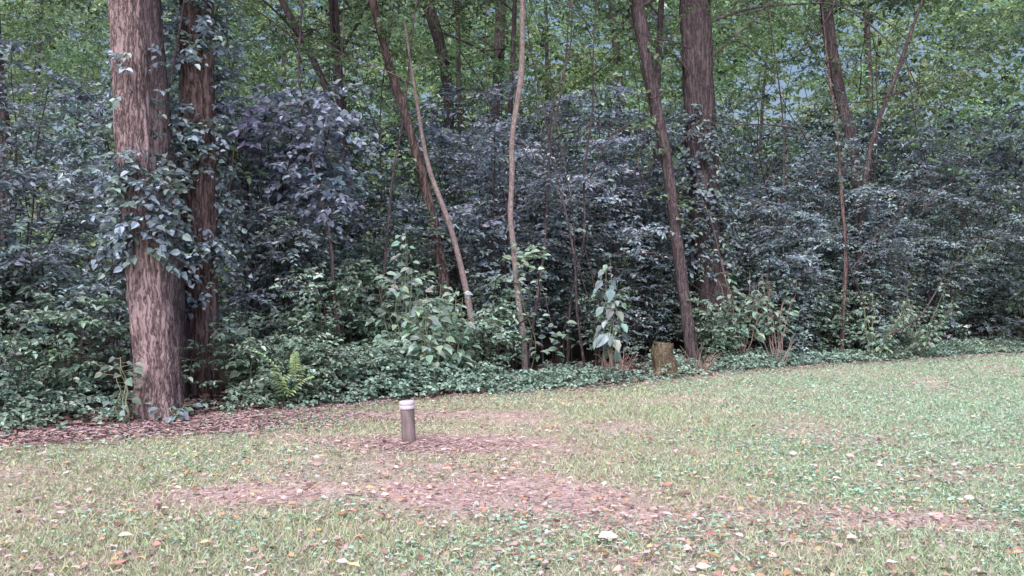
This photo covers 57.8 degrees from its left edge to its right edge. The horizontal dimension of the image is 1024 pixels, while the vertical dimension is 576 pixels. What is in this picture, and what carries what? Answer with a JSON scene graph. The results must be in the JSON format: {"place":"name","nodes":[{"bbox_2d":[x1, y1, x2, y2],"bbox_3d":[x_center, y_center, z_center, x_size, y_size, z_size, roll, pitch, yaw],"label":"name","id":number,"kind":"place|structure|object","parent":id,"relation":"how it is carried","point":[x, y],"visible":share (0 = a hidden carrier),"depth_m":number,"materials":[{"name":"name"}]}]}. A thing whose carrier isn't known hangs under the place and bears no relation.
{"place":"outdoors","nodes":[
{"label":"outdoors","id":0,"kind":"place"},
{"bbox_2d":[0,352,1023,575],"bbox_3d":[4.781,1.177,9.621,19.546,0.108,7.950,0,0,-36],"label":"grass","id":1,"kind":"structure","parent":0,"point":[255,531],"depth_m":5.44,"materials":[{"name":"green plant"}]},
{"bbox_2d":[0,289,1023,575],"bbox_3d":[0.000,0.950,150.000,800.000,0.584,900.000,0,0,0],"label":"ground","id":2,"kind":"structure","parent":0,"point":[440,497],"depth_m":5.96,"materials":[{"name":"soil"}]},
{"bbox_2d":[0,0,47,263],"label":"slender tree","id":3,"kind":"object","parent":2,"relation":"on","point":[4,116],"visible":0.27,"depth_m":12.94,"materials":[{"name":"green plant"}]},
{"bbox_2d":[0,254,106,402],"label":"honeysuckle bush","id":4,"kind":"object","parent":2,"relation":"on","point":[20,305],"visible":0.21,"depth_m":9.04,"materials":[{"name":"green plant"}]},
{"bbox_2d":[0,34,107,346],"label":"honeysuckle bush","id":5,"kind":"object","parent":2,"relation":"on","point":[43,108],"visible":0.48,"depth_m":10.26,"materials":[{"name":"green plant"}]},
{"bbox_2d":[0,135,124,406],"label":"honeysuckle bush","id":6,"kind":"object","parent":2,"relation":"on","point":[57,248],"visible":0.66,"depth_m":9.04,"materials":[{"name":"green plant"}]},
{"bbox_2d":[94,356,143,423],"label":"catalpa seedling","id":7,"kind":"object","parent":2,"relation":"on","point":[128,381],"visible":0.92,"depth_m":8.04,"materials":[{"name":"green plant"}]},
{"bbox_2d":[11,108,232,356],"bbox_3d":[-5.963,-0.880,14.262,3.547,3.909,2.358,0,0,0],"label":"honeysuckle bush","id":8,"kind":"object","parent":2,"relation":"on","point":[108,316],"visible":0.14,"depth_m":13.97,"materials":[{"name":"green plant"}]},
{"bbox_2d":[74,0,198,422],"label":"oak tree","id":9,"kind":"object","parent":2,"relation":"on","point":[140,236],"visible":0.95,"depth_m":8.23,"materials":[{"name":"brown plant"}]},
{"bbox_2d":[35,66,238,373],"bbox_3d":[-4.333,-0.779,11.812,2.199,3.861,3.084,0,0,28],"label":"honeysuckle bush","id":10,"kind":"object","parent":2,"relation":"on","point":[86,98],"visible":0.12,"depth_m":11.33,"materials":[{"name":"green plant"}]},
{"bbox_2d":[108,0,204,399],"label":"oak tree","id":11,"kind":"object","parent":2,"relation":"on","point":[159,79],"visible":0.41,"depth_m":9.52,"materials":[{"name":"brown plant"}]},
{"bbox_2d":[161,0,265,397],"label":"walnut tree","id":12,"kind":"object","parent":2,"relation":"on","point":[199,85],"visible":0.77,"depth_m":9.96,"materials":[{"name":"brown plant"}]},
{"bbox_2d":[212,61,384,233],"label":"wild grape vine","id":13,"kind":"object","parent":12,"relation":"attached to","point":[318,121],"visible":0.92,"depth_m":10.62,"materials":[{"name":"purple plant"}]},
{"bbox_2d":[174,95,361,366],"bbox_3d":[-3.312,-0.739,12.613,2.376,3.720,2.150,0,0,27],"label":"honeysuckle bush","id":14,"kind":"object","parent":2,"relation":"on","point":[314,217],"visible":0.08,"depth_m":12.61,"materials":[{"name":"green plant"}]},
{"bbox_2d":[251,350,313,396],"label":"fern","id":15,"kind":"object","parent":2,"relation":"on","point":[298,369],"visible":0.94,"depth_m":9.11,"materials":[{"name":"green plant"}]},
{"bbox_2d":[216,104,357,376],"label":"honeysuckle bush","id":16,"kind":"object","parent":2,"relation":"on","point":[274,253],"visible":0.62,"depth_m":10.84,"materials":[{"name":"green plant"}]},
{"bbox_2d":[171,0,407,345],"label":"slender tree","id":17,"kind":"object","parent":2,"relation":"on","point":[295,30],"visible":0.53,"depth_m":14.42,"materials":[{"name":"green plant"}]},
{"bbox_2d":[212,81,369,337],"bbox_3d":[-3.012,-0.698,11.887,2.392,3.808,3.403,0,0,-18],"label":"slender tree","id":18,"kind":"object","parent":2,"relation":"on","point":[249,179],"visible":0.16,"depth_m":11.46,"materials":[{"name":"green plant"}]},
{"bbox_2d":[215,95,370,333],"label":"honeysuckle bush","id":19,"kind":"object","parent":2,"relation":"on","point":[356,174],"visible":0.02,"depth_m":15.50,"materials":[{"name":"green plant"}]},
{"bbox_2d":[294,194,392,344],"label":"honeysuckle bush","id":20,"kind":"object","parent":2,"relation":"on","point":[333,232],"visible":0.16,"depth_m":13.27,"materials":[{"name":"green plant"}]},
{"bbox_2d":[230,0,475,243],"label":"slender tree","id":21,"kind":"object","parent":2,"relation":"on","point":[335,12],"visible":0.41,"depth_m":13.98,"materials":[{"name":"green plant"}]},
{"bbox_2d":[335,357,374,397],"bbox_3d":[-1.875,0.990,9.884,0.874,0.490,0.694,0,0,-31],"label":"dead brush","id":22,"kind":"object","parent":2,"relation":"on","point":[352,381],"visible":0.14,"depth_m":9.77,"materials":[{"name":"brown plant"}]},
{"bbox_2d":[260,0,482,365],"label":"slender tree","id":23,"kind":"object","parent":2,"relation":"on","point":[461,269],"visible":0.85,"depth_m":11.98,"materials":[{"name":"brown plant"}]},
{"bbox_2d":[272,196,486,345],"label":"honeysuckle bush","id":24,"kind":"object","parent":2,"relation":"on","point":[401,207],"visible":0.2,"depth_m":12.47,"materials":[{"name":"green plant"}]},
{"bbox_2d":[334,234,464,359],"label":"honeysuckle bush","id":25,"kind":"object","parent":2,"relation":"on","point":[452,286],"visible":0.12,"depth_m":13.50,"materials":[{"name":"green plant"}]},
{"bbox_2d":[364,228,435,385],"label":"pokeweed plant","id":26,"kind":"object","parent":2,"relation":"on","point":[407,318],"visible":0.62,"depth_m":10.76,"materials":[{"name":"green plant"}]},
{"bbox_2d":[345,0,460,346],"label":"slender tree","id":27,"kind":"object","parent":2,"relation":"on","point":[417,159],"visible":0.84,"depth_m":12.55,"materials":[{"name":"brown plant"}]},
{"bbox_2d":[399,400,415,444],"bbox_3d":[-0.777,1.040,6.948,0.117,0.396,0.117,-3,1,0],"label":"capped drain pipe","id":28,"kind":"object","parent":2,"relation":"on","point":[406,408],"visible":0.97,"depth_m":6.90,"materials":[{"name":"plastic"}]},
{"bbox_2d":[342,152,485,317],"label":"honeysuckle bush","id":29,"kind":"object","parent":2,"relation":"on","point":[409,200],"visible":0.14,"depth_m":15.64,"materials":[{"name":"green plant"}]},
{"bbox_2d":[334,101,527,349],"bbox_3d":[-1.105,-0.762,14.452,2.735,3.809,3.239,0,0,22],"label":"honeysuckle bush","id":30,"kind":"object","parent":2,"relation":"on","point":[439,133],"visible":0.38,"depth_m":14.01,"materials":[{"name":"green plant"}]},
{"bbox_2d":[401,284,472,387],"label":"pokeweed plant","id":31,"kind":"object","parent":2,"relation":"on","point":[436,340],"visible":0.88,"depth_m":10.56,"materials":[{"name":"green plant"}]},
{"bbox_2d":[409,0,475,323],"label":"locust tree","id":32,"kind":"object","parent":2,"relation":"on","point":[446,79],"visible":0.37,"depth_m":17.91,"materials":[{"name":"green plant"}]},
{"bbox_2d":[248,0,960,25],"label":"overhead canopy foliage","id":33,"kind":"object","parent":32,"relation":"attached to","point":[897,11],"visible":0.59,"depth_m":18.73,"materials":[{"name":"green plant"}]},
{"bbox_2d":[387,0,497,310],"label":"slender tree","id":34,"kind":"object","parent":2,"relation":"on","point":[458,68],"visible":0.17,"depth_m":21.95,"materials":[{"name":"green plant"}]},
{"bbox_2d":[422,297,481,379],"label":"pokeweed plant","id":35,"kind":"object","parent":2,"relation":"on","point":[463,355],"visible":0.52,"depth_m":10.85,"materials":[{"name":"green plant"}]},
{"bbox_2d":[385,114,552,345],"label":"honeysuckle bush","id":36,"kind":"object","parent":2,"relation":"on","point":[481,191],"visible":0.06,"depth_m":17.13,"materials":[{"name":"green plant"}]},
{"bbox_2d":[384,0,558,298],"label":"locust tree","id":37,"kind":"object","parent":2,"relation":"on","point":[499,51],"visible":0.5,"depth_m":21.88,"materials":[{"name":"green plant"}]},
{"bbox_2d":[452,332,492,382],"bbox_3d":[-0.492,0.875,11.291,0.406,0.719,0.422,0,0,32],"label":"dead brush","id":38,"kind":"object","parent":2,"relation":"on","point":[477,355],"visible":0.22,"depth_m":11.30,"materials":[{"name":"brown plant"}]},
{"bbox_2d":[440,0,535,326],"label":"slender tree","id":39,"kind":"object","parent":2,"relation":"on","point":[513,10],"visible":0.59,"depth_m":16.55,"materials":[{"name":"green plant"}]},
{"bbox_2d":[415,112,579,369],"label":"honeysuckle bush","id":40,"kind":"object","parent":2,"relation":"on","point":[493,162],"visible":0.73,"depth_m":12.78,"materials":[{"name":"green plant"}]},
{"bbox_2d":[0,0,1023,345],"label":"forest foliage","id":41,"kind":"object","parent":2,"relation":"on","point":[50,54],"visible":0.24,"depth_m":19.03,"materials":[{"name":"green plant"}]},
{"bbox_2d":[0,0,1023,317],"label":"distant trees","id":42,"kind":"object","parent":2,"relation":"on","point":[576,76],"visible":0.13,"depth_m":34.71,"materials":[{"name":"green plant"}]},
{"bbox_2d":[0,214,1023,417],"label":"bramble thicket","id":43,"kind":"object","parent":2,"relation":"on","point":[319,353],"visible":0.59,"depth_m":10.37,"materials":[{"name":"green plant"}]},
{"bbox_2d":[0,333,1023,434],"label":"ground cover","id":44,"kind":"object","parent":2,"relation":"on","point":[560,374],"visible":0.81,"depth_m":10.30,"materials":[{"name":"green plant"}]},
{"bbox_2d":[0,332,1023,451],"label":"bark mulch","id":45,"kind":"object","parent":2,"relation":"on","point":[81,431],"visible":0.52,"depth_m":8.33,"materials":[{"name":"brown wood"}]},
{"bbox_2d":[147,400,202,423],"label":"catalpa seedling","id":46,"kind":"object","parent":45,"relation":"on","point":[184,415],"visible":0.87,"depth_m":8.05,"materials":[{"name":"green plant"}]},
{"bbox_2d":[229,326,271,403],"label":"catalpa seedling","id":47,"kind":"object","parent":45,"relation":"on","point":[234,373],"visible":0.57,"depth_m":9.36,"materials":[{"name":"green plant"}]},
{"bbox_2d":[502,242,576,368],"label":"shrub","id":48,"kind":"object","parent":45,"relation":"on","point":[527,255],"visible":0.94,"depth_m":11.71,"materials":[{"name":"green plant"}]},
{"bbox_2d":[593,265,628,362],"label":"climbing vine plant","id":49,"kind":"object","parent":45,"relation":"on","point":[600,337],"visible":0.88,"depth_m":12.05,"materials":[{"name":"green plant"}]},
{"bbox_2d":[0,354,1023,575],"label":"fallen leaves","id":50,"kind":"object","parent":2,"relation":"on","point":[605,534],"visible":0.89,"depth_m":5.14,"materials":[{"name":"brown plant"}]},
{"bbox_2d":[24,0,1004,389],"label":"bare branches","id":51,"kind":"object","parent":2,"relation":"on","point":[550,142],"visible":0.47,"depth_m":13.36,"materials":[{"name":"brown plant"}]},
{"bbox_2d":[416,77,613,362],"bbox_3d":[0.013,-1.061,14.177,2.390,4.450,3.748,0,0,-20],"label":"honeysuckle bush","id":52,"kind":"object","parent":2,"relation":"on","point":[491,93],"visible":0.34,"depth_m":13.81,"materials":[{"name":"green plant"}]},
{"bbox_2d":[508,0,527,369],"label":"slender tree","id":53,"kind":"object","parent":2,"relation":"on","point":[524,361],"visible":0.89,"depth_m":11.77,"materials":[{"name":"brown plant"}]},
{"bbox_2d":[502,146,623,364],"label":"honeysuckle bush","id":54,"kind":"object","parent":2,"relation":"on","point":[561,267],"visible":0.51,"depth_m":13.86,"materials":[{"name":"green plant"}]},
{"bbox_2d":[496,103,671,353],"bbox_3d":[1.329,-1.094,16.205,3.201,4.487,2.254,0,0,40],"label":"honeysuckle bush","id":55,"kind":"object","parent":2,"relation":"on","point":[614,119],"visible":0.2,"depth_m":16.02,"materials":[{"name":"green plant"}]},
{"bbox_2d":[482,71,704,359],"bbox_3d":[1.335,-1.116,14.779,2.868,4.568,2.641,0,0,-36],"label":"honeysuckle bush","id":56,"kind":"object","parent":2,"relation":"on","point":[567,100],"visible":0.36,"depth_m":14.60,"materials":[{"name":"green plant"}]},
{"bbox_2d":[541,128,685,361],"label":"honeysuckle bush","id":57,"kind":"object","parent":2,"relation":"on","point":[622,233],"visible":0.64,"depth_m":14.19,"materials":[{"name":"green plant"}]},
{"bbox_2d":[592,342,643,378],"bbox_3d":[1.350,0.936,11.913,0.690,0.613,0.527,0,0,12],"label":"dead brush","id":58,"kind":"object","parent":2,"relation":"on","point":[623,367],"visible":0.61,"depth_m":11.92,"materials":[{"name":"brown plant"}]},
{"bbox_2d":[558,0,718,341],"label":"slender tree","id":59,"kind":"object","parent":2,"relation":"on","point":[660,12],"visible":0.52,"depth_m":15.96,"materials":[{"name":"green plant"}]},
{"bbox_2d":[531,0,746,364],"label":"locust tree","id":60,"kind":"object","parent":2,"relation":"on","point":[640,24],"visible":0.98,"depth_m":13.93,"materials":[{"name":"brown plant"}]},
{"bbox_2d":[600,159,726,357],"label":"honeysuckle bush","id":61,"kind":"object","parent":2,"relation":"on","point":[655,296],"visible":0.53,"depth_m":15.14,"materials":[{"name":"green plant"}]},
{"bbox_2d":[651,341,677,378],"bbox_3d":[2.056,0.991,12.546,0.388,0.542,0.412,0,0,0],"label":"tree stump","id":62,"kind":"object","parent":2,"relation":"on","point":[662,353],"visible":0.84,"depth_m":12.42,"materials":[{"name":"brown wood"}]},
{"bbox_2d":[618,117,750,343],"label":"honeysuckle bush","id":63,"kind":"object","parent":2,"relation":"on","point":[669,271],"visible":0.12,"depth_m":17.18,"materials":[{"name":"green plant"}]},
{"bbox_2d":[680,344,724,373],"bbox_3d":[2.640,0.996,13.009,0.713,0.505,0.561,0,0,0],"label":"dead brush","id":64,"kind":"object","parent":2,"relation":"on","point":[705,367],"visible":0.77,"depth_m":12.95,"materials":[{"name":"brown plant"}]},
{"bbox_2d":[652,0,756,359],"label":"walnut tree","id":65,"kind":"object","parent":2,"relation":"on","point":[699,100],"visible":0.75,"depth_m":14.97,"materials":[{"name":"brown plant"}]},
{"bbox_2d":[715,263,768,353],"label":"broadleaf shrub","id":66,"kind":"object","parent":2,"relation":"on","point":[743,330],"visible":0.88,"depth_m":14.10,"materials":[{"name":"green plant"}]},
{"bbox_2d":[670,119,837,345],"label":"honeysuckle bush","id":67,"kind":"object","parent":2,"relation":"on","point":[744,201],"visible":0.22,"depth_m":18.28,"materials":[{"name":"green plant"}]},
{"bbox_2d":[747,323,794,361],"bbox_3d":[3.930,0.866,14.059,0.739,0.715,0.504,0,0,0],"label":"dead brush","id":68,"kind":"object","parent":2,"relation":"on","point":[777,355],"visible":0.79,"depth_m":14.02,"materials":[{"name":"brown plant"}]},
{"bbox_2d":[745,273,802,355],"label":"broadleaf shrub","id":69,"kind":"object","parent":2,"relation":"on","point":[765,328],"visible":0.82,"depth_m":14.47,"materials":[{"name":"green plant"}]},
{"bbox_2d":[717,126,845,348],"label":"honeysuckle bush","id":70,"kind":"object","parent":2,"relation":"on","point":[777,190],"visible":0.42,"depth_m":15.82,"materials":[{"name":"green plant"}]},
{"bbox_2d":[731,196,845,357],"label":"honeysuckle bush","id":71,"kind":"object","parent":2,"relation":"on","point":[810,272],"visible":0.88,"depth_m":14.86,"materials":[{"name":"green plant"}]},
{"bbox_2d":[724,118,930,349],"bbox_3d":[5.191,-0.838,16.250,3.567,4.079,2.538,0,0,0],"label":"honeysuckle bush","id":72,"kind":"object","parent":2,"relation":"on","point":[865,186],"visible":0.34,"depth_m":15.82,"materials":[{"name":"green plant"}]},
{"bbox_2d":[804,0,873,348],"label":"locust tree","id":73,"kind":"object","parent":2,"relation":"on","point":[837,78],"visible":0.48,"depth_m":17.11,"materials":[{"name":"brown plant"}]},
{"bbox_2d":[711,0,995,351],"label":"sapling","id":74,"kind":"object","parent":2,"relation":"on","point":[836,123],"visible":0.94,"depth_m":15.37,"materials":[{"name":"green plant"}]},
{"bbox_2d":[790,0,941,352],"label":"slender tree","id":75,"kind":"object","parent":2,"relation":"on","point":[874,134],"visible":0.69,"depth_m":15.89,"materials":[{"name":"brown plant"}]},
{"bbox_2d":[795,123,940,324],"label":"honeysuckle bush","id":76,"kind":"object","parent":2,"relation":"on","point":[836,184],"visible":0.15,"depth_m":19.02,"materials":[{"name":"green plant"}]},
{"bbox_2d":[796,185,943,355],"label":"honeysuckle bush","id":77,"kind":"object","parent":2,"relation":"on","point":[879,277],"visible":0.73,"depth_m":15.64,"materials":[{"name":"green plant"}]},
{"bbox_2d":[853,290,917,356],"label":"broadleaf shrub","id":78,"kind":"object","parent":2,"relation":"on","point":[880,341],"visible":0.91,"depth_m":15.18,"materials":[{"name":"green plant"}]},
{"bbox_2d":[820,132,975,348],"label":"honeysuckle bush","id":79,"kind":"object","parent":2,"relation":"on","point":[931,165],"visible":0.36,"depth_m":16.43,"materials":[{"name":"green plant"}]},
{"bbox_2d":[890,283,961,355],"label":"broadleaf shrub","id":80,"kind":"object","parent":2,"relation":"on","point":[923,337],"visible":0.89,"depth_m":15.50,"materials":[{"name":"green plant"}]},
{"bbox_2d":[870,130,1023,344],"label":"honeysuckle bush","id":81,"kind":"object","parent":2,"relation":"on","point":[944,266],"visible":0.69,"depth_m":16.93,"materials":[{"name":"green plant"}]},
{"bbox_2d":[899,137,1023,339],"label":"honeysuckle bush","id":82,"kind":"object","parent":2,"relation":"on","point":[985,319],"visible":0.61,"depth_m":18.21,"materials":[{"name":"green plant"}]},
{"bbox_2d":[937,127,1023,340],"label":"honeysuckle bush","id":83,"kind":"object","parent":2,"relation":"on","point":[1005,137],"visible":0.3,"depth_m":19.48,"materials":[{"name":"green plant"}]},
{"bbox_2d":[0,0,1023,288],"label":"sky","id":84,"kind":"structure","parent":0,"point":[802,93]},
{"bbox_2d":[643,162,759,324],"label":"honeysuckle bush","id":85,"kind":"object","parent":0,"point":[728,189],"visible":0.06,"depth_m":17.53,"materials":[{"name":"green plant"}]}
]}

